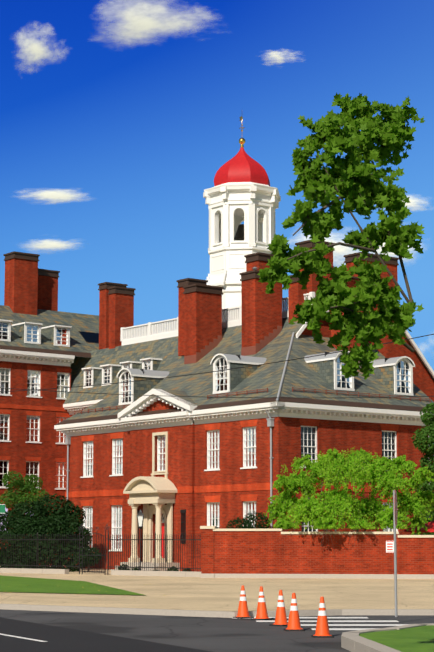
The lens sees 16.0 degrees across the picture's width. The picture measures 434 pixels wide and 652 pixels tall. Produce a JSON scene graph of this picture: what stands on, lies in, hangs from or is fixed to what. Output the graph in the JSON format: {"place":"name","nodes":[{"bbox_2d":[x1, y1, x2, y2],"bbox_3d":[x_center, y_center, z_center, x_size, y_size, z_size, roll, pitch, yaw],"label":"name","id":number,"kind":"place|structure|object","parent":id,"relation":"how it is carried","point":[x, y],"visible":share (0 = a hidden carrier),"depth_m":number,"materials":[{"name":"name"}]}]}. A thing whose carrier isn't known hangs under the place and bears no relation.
{"place":"outdoors","nodes":[
{"label":"outdoors","id":0,"kind":"place"},
{"bbox_2d":[0,505,4,512],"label":"sign","id":1,"kind":"object","parent":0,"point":[2,508],"visible":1,"depth_m":33.70,"materials":[{"name":"green metal"}]},
{"bbox_2d":[0,471,48,510],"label":"small tree leaves","id":2,"kind":"object","parent":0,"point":[31,496],"visible":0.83,"depth_m":83.34,"materials":[{"name":"green plant"}]},
{"bbox_2d":[13,21,67,72],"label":"cloud","id":3,"kind":"structure","parent":0,"point":[33,49],"depth_m":6842.36,"materials":[{"name":"white"}]},
{"bbox_2d":[18,238,88,253],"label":"cloud","id":4,"kind":"structure","parent":0,"point":[49,244],"depth_m":6949.57,"materials":[{"name":"white"}]},
{"bbox_2d":[16,188,94,204],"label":"cloud","id":5,"kind":"structure","parent":0,"point":[57,195],"depth_m":6936.88,"materials":[{"name":"white"}]},
{"bbox_2d":[0,617,211,651],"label":"road","id":6,"kind":"structure","parent":0,"point":[60,639],"depth_m":25.97,"materials":[{"name":"black asphalt"}]},
{"bbox_2d":[0,617,408,641],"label":"white road markings","id":7,"kind":"object","parent":6,"relation":"on","point":[312,624],"visible":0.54,"depth_m":31.34,"materials":[{"name":"paint"}]},
{"bbox_2d":[233,585,253,618],"bbox_3d":[0.576,6.098,34.044,0.370,0.714,0.370,4,-10,-27],"label":"traffic cone","id":8,"kind":"object","parent":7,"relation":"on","point":[243,612],"visible":1,"depth_m":33.95,"materials":[{"name":"orange plastic"}]},
{"bbox_2d":[92,0,220,49],"bbox_3d":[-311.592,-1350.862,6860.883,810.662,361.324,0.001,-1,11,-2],"label":"cloud","id":9,"kind":"structure","parent":0,"point":[140,19],"depth_m":6860.82,"materials":[{"name":"white"}]},
{"bbox_2d":[0,565,433,610],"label":"concrete pavement","id":10,"kind":"structure","parent":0,"point":[190,593],"depth_m":45.73,"materials":[{"name":"beige concrete"}]},
{"bbox_2d":[0,575,143,594],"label":"verge grass","id":11,"kind":"structure","parent":10,"relation":"on","point":[34,585],"depth_m":51.78,"materials":[{"name":"green plant"}]},
{"bbox_2d":[0,568,200,576],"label":"granite curb","id":12,"kind":"structure","parent":10,"relation":"on","point":[115,572],"depth_m":68.28,"materials":[{"name":"beige stone"}]},
{"bbox_2d":[0,523,200,574],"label":"iron fence","id":13,"kind":"object","parent":10,"relation":"on","point":[94,555],"visible":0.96,"depth_m":69.43,"materials":[{"name":"black metal"}]},
{"bbox_2d":[111,562,179,570],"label":"entrance steps","id":14,"kind":"structure","parent":10,"relation":"on","point":[151,564],"depth_m":77.25,"materials":[{"name":"beige stone"}]},
{"bbox_2d":[200,574,433,578],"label":"wall base","id":15,"kind":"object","parent":10,"relation":"on","point":[385,576],"visible":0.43,"depth_m":63.08,"materials":[{"name":"beige stone"}]},
{"bbox_2d":[0,609,433,651],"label":"old asphalt road","id":16,"kind":"structure","parent":0,"point":[216,634],"depth_m":30.08,"materials":[{"name":"grey asphalt"}]},
{"bbox_2d":[251,586,272,619],"bbox_3d":[0.969,6.003,33.356,0.370,0.714,0.370,-7,-11,34],"label":"traffic cone","id":17,"kind":"object","parent":16,"relation":"on","point":[262,614],"visible":0.98,"depth_m":33.27,"materials":[{"name":"orange plastic"}]},
{"bbox_2d":[269,590,287,625],"bbox_3d":[1.291,5.687,31.069,0.370,0.714,0.370,-8,-11,44],"label":"traffic cone","id":18,"kind":"object","parent":16,"relation":"on","point":[281,618],"visible":0.98,"depth_m":30.98,"materials":[{"name":"orange plastic"}]},
{"bbox_2d":[284,593,304,630],"bbox_3d":[1.472,5.459,29.416,0.370,0.714,0.370,1,-8,-4],"label":"traffic cone","id":19,"kind":"object","parent":16,"relation":"on","point":[294,622],"visible":1,"depth_m":29.33,"materials":[{"name":"orange plastic"}]},
{"bbox_2d":[311,597,333,637],"bbox_3d":[1.879,5.189,27.464,0.370,0.714,0.370,0,-8,-2],"label":"traffic cone","id":20,"kind":"object","parent":16,"relation":"on","point":[322,629],"visible":1,"depth_m":27.37,"materials":[{"name":"orange plastic"}]},
{"bbox_2d":[341,623,433,651],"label":"island kerb","id":21,"kind":"structure","parent":16,"relation":"on","point":[352,641],"depth_m":24.08,"materials":[{"name":"concrete"}]},
{"bbox_2d":[393,490,397,616],"bbox_3d":[3.728,4.755,32.203,0.056,2.620,0.056,0,-8,1],"label":"sign pole","id":22,"kind":"object","parent":16,"relation":"on","point":[395,571],"visible":0.89,"depth_m":32.16,"materials":[{"name":"grey metal"}]},
{"bbox_2d":[394,490,397,525],"bbox_3d":[3.758,3.823,32.326,0.004,0.760,0.760,-2,-8,11],"label":"sign","id":23,"kind":"object","parent":22,"relation":"attached to","point":[395,505],"visible":1,"depth_m":32.27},
{"bbox_2d":[0,363,433,505],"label":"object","id":24,"kind":"object","parent":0,"point":[231,487],"visible":0.73,"depth_m":77.58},
{"bbox_2d":[0,334,433,397],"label":"overhead wires","id":25,"kind":"object","parent":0,"point":[209,372],"visible":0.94,"depth_m":49.75,"materials":[{"name":"black metal"}]},
{"bbox_2d":[0,0,433,529],"label":"sky","id":26,"kind":"structure","parent":0,"point":[142,131],"materials":[{"name":"blue"}]},
{"bbox_2d":[203,182,280,319],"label":"tower","id":27,"kind":"structure","parent":0,"point":[233,206],"depth_m":149.57,"materials":[{"name":"white paint"}]},
{"bbox_2d":[234,224,243,240],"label":"bell","id":28,"kind":"object","parent":27,"relation":"attached to","point":[239,235],"visible":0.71,"depth_m":151.90,"materials":[{"name":"brown metal"}]},
{"bbox_2d":[214,147,269,185],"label":"dome","id":29,"kind":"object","parent":27,"relation":"on","point":[241,165],"visible":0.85,"depth_m":151.06,"materials":[{"name":"red metal"}]},
{"bbox_2d":[239,116,244,147],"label":"finial","id":30,"kind":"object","parent":29,"relation":"on","point":[241,141],"visible":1,"depth_m":153.38,"materials":[{"name":"gold metal"}]},
{"bbox_2d":[263,48,304,65],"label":"cloud","id":31,"kind":"structure","parent":0,"point":[276,56],"depth_m":6889.46,"materials":[{"name":"white"}]},
{"bbox_2d":[200,526,433,573],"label":"street wall","id":32,"kind":"structure","parent":0,"point":[250,552],"depth_m":63.35,"materials":[{"name":"red brick"}]},
{"bbox_2d":[386,541,392,549],"bbox_3d":[7.056,9.003,62.806,0.290,0.450,0.007,-1,-8,10],"label":"red wall sign","id":33,"kind":"object","parent":32,"relation":"attached to","point":[389,544],"visible":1,"depth_m":62.81,"materials":[{"name":"red"}]},
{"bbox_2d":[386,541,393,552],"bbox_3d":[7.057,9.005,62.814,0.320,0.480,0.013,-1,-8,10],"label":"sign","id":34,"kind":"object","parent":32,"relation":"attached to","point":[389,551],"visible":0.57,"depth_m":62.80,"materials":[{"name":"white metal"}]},
{"bbox_2d":[288,225,373,267],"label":"cloud","id":35,"kind":"structure","parent":0,"point":[340,252],"depth_m":6969.48,"materials":[{"name":"white"}]},
{"bbox_2d":[257,92,424,379],"bbox_3d":[3.223,0.539,19.633,5.379,7.791,2.314,0,-8,1],"label":"tree","id":36,"kind":"object","parent":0,"point":[372,323],"depth_m":19.86,"materials":[{"name":"green plant"}]},
{"bbox_2d":[264,446,433,552],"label":"yard tree","id":37,"kind":"object","parent":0,"point":[328,463],"depth_m":64.54,"materials":[{"name":"green plant"}]},
{"bbox_2d":[359,625,433,651],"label":"island grass","id":38,"kind":"structure","parent":0,"point":[418,639],"depth_m":24.48,"materials":[{"name":"green plant"}]},
{"bbox_2d":[370,222,428,269],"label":"cloud","id":39,"kind":"structure","parent":0,"point":[390,254],"depth_m":6947.11,"materials":[{"name":"white"}]},
{"bbox_2d":[385,194,432,211],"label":"cloud","id":40,"kind":"structure","parent":0,"point":[414,203],"depth_m":6920.91,"materials":[{"name":"white"}]},
{"label":"ground","id":41,"kind":"structure","parent":0,"visible":0},
{"bbox_2d":[0,490,190,571],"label":"hedge","id":42,"kind":"object","parent":41,"relation":"on","point":[65,518],"depth_m":77.86,"materials":[{"name":"green plant"}]},
{"bbox_2d":[137,509,143,569],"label":"lamp post","id":43,"kind":"object","parent":41,"relation":"on","point":[140,513],"depth_m":70.49,"materials":[{"name":"black metal"}]},
{"bbox_2d":[0,248,433,571],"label":"building","id":44,"kind":"structure","parent":41,"relation":"on","point":[28,289],"depth_m":81.50,"materials":[{"name":"red brick"}]},
{"bbox_2d":[162,523,163,557],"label":"door","id":45,"kind":"structure","parent":44,"relation":"in","point":[162,537],"depth_m":79.22,"materials":[{"name":"red wood"}]},
{"bbox_2d":[0,240,426,424],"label":"dark dunster cap","id":46,"kind":"object","parent":44,"relation":"attached to","point":[189,285],"visible":0.48,"depth_m":84.60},
{"bbox_2d":[0,305,433,424],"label":"roof","id":47,"kind":"structure","parent":44,"relation":"attached to","point":[303,373],"depth_m":82.90,"materials":[{"name":"grey stone"}]},
{"bbox_2d":[64,332,429,528],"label":"dunster lead","id":48,"kind":"object","parent":44,"relation":"attached to","point":[270,422],"visible":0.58,"depth_m":78.18,"materials":[{"name":"grey metal"}]},
{"bbox_2d":[74,325,430,414],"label":"gutter","id":49,"kind":"object","parent":44,"relation":"attached to","point":[245,351],"visible":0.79,"depth_m":81.39,"materials":[{"name":"metal"}]},
{"bbox_2d":[0,604,433,617],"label":"kerb","id":50,"kind":"structure","parent":41,"relation":"on","point":[200,613],"depth_m":35.26,"materials":[{"name":"concrete"}]},
{"bbox_2d":[226,511,275,528],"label":"yard bush","id":51,"kind":"object","parent":41,"relation":"on","point":[248,522],"visible":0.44,"depth_m":66.94,"materials":[{"name":"green plant"}]},
{"bbox_2d":[404,521,433,531],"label":"umbrella canopy","id":52,"kind":"object","parent":41,"relation":"on","point":[429,526],"visible":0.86,"depth_m":65.92,"materials":[{"name":"red fabric"}]},
{"bbox_2d":[411,402,433,534],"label":"tree","id":53,"kind":"object","parent":41,"relation":"on","point":[425,439],"depth_m":69.88,"materials":[{"name":"green plant"}]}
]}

